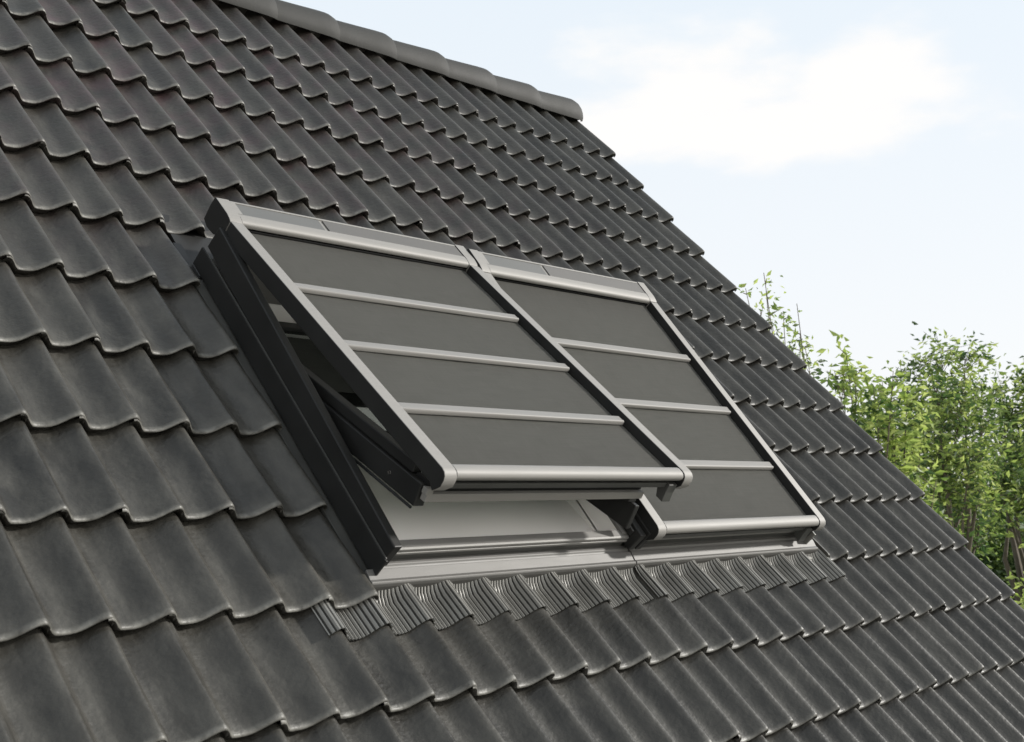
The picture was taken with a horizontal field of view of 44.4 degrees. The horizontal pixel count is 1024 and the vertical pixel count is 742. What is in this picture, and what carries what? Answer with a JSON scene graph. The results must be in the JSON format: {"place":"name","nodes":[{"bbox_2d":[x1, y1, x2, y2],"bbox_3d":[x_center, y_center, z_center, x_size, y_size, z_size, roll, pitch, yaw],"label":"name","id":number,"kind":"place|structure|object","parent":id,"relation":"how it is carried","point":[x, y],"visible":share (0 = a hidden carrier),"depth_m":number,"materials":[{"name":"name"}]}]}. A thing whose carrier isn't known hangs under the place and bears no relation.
{"place":"outdoors","nodes":[
{"label":"outdoors","id":0,"kind":"place"},
{"bbox_2d":[0,0,1023,741],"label":"house","id":1,"kind":"structure","parent":0,"point":[226,514],"depth_m":4.49,"materials":[{"name":"tile"}]},
{"bbox_2d":[162,214,654,641],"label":"roof window","id":2,"kind":"structure","parent":1,"relation":"in","point":[445,557],"depth_m":4.23,"materials":[{"name":"metal"}]},
{"bbox_2d":[204,198,692,501],"bbox_3d":[-0.235,-0.079,4.641,1.290,0.141,1.599,6,32,-47],"label":"awning blind","id":3,"kind":"object","parent":1,"relation":"attached to","point":[455,366],"visible":0.99,"depth_m":4.54,"materials":[{"name":"fabric"}]},
{"bbox_2d":[467,249,825,540],"bbox_3d":[0.586,0.115,5.630,1.290,1.594,0.132,6,-48,-47],"label":"awning blind","id":4,"kind":"object","parent":1,"relation":"attached to","point":[626,345],"visible":0.81,"depth_m":5.68,"materials":[{"name":"fabric"}]},
{"bbox_2d":[620,512,846,601],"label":"roof window","id":5,"kind":"structure","parent":1,"relation":"in","point":[674,568],"depth_m":5.23,"materials":[{"name":"metal"}]},
{"bbox_2d":[282,0,1023,487],"label":"sky","id":6,"kind":"structure","parent":0,"point":[866,155],"materials":[{"name":"blue"}]},
{"bbox_2d":[940,495,1023,576],"bbox_3d":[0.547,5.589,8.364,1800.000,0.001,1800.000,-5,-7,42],"label":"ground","id":7,"kind":"structure","parent":0,"point":[1021,526],"depth_m":146.02,"materials":[{"name":"green plant"}]},
{"bbox_2d":[737,270,832,392],"bbox_3d":[2.518,2.542,11.282,0.857,6.791,1.765,-2,-5,19],"label":"slender tree","id":8,"kind":"object","parent":7,"relation":"on","point":[788,328],"visible":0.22,"depth_m":11.33,"materials":[{"name":"green plant"}]},
{"bbox_2d":[813,330,964,533],"bbox_3d":[4.011,2.832,13.290,1.472,6.575,2.110,-1,-5,15],"label":"leafy tree","id":9,"kind":"object","parent":7,"relation":"on","point":[891,433],"visible":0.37,"depth_m":12.89,"materials":[{"name":"green plant"}]},
{"bbox_2d":[872,321,1023,555],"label":"round tree","id":10,"kind":"object","parent":7,"relation":"on","point":[958,459],"visible":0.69,"depth_m":17.35,"materials":[{"name":"green plant"}]},
{"bbox_2d":[941,496,1023,600],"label":"hedge","id":11,"kind":"object","parent":7,"relation":"on","point":[997,565],"visible":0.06,"depth_m":33.39,"materials":[{"name":"green plant"}]},
{"bbox_2d":[964,537,1020,598],"bbox_3d":[7.634,4.918,22.159,4.076,3.976,3.890,1,-5,-16],"label":"shrub","id":12,"kind":"object","parent":7,"relation":"on","point":[977,553],"visible":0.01,"depth_m":23.28,"materials":[{"name":"green plant"}]},
{"bbox_2d":[970,356,1023,607],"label":"broad tree","id":13,"kind":"object","parent":7,"relation":"on","point":[1011,468],"visible":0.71,"depth_m":21.14,"materials":[{"name":"green plant"}]},
{"bbox_2d":[1006,570,1023,608],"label":"shrub","id":14,"kind":"object","parent":7,"relation":"on","point":[1012,576],"depth_m":15.93,"materials":[{"name":"green plant"}]}
]}

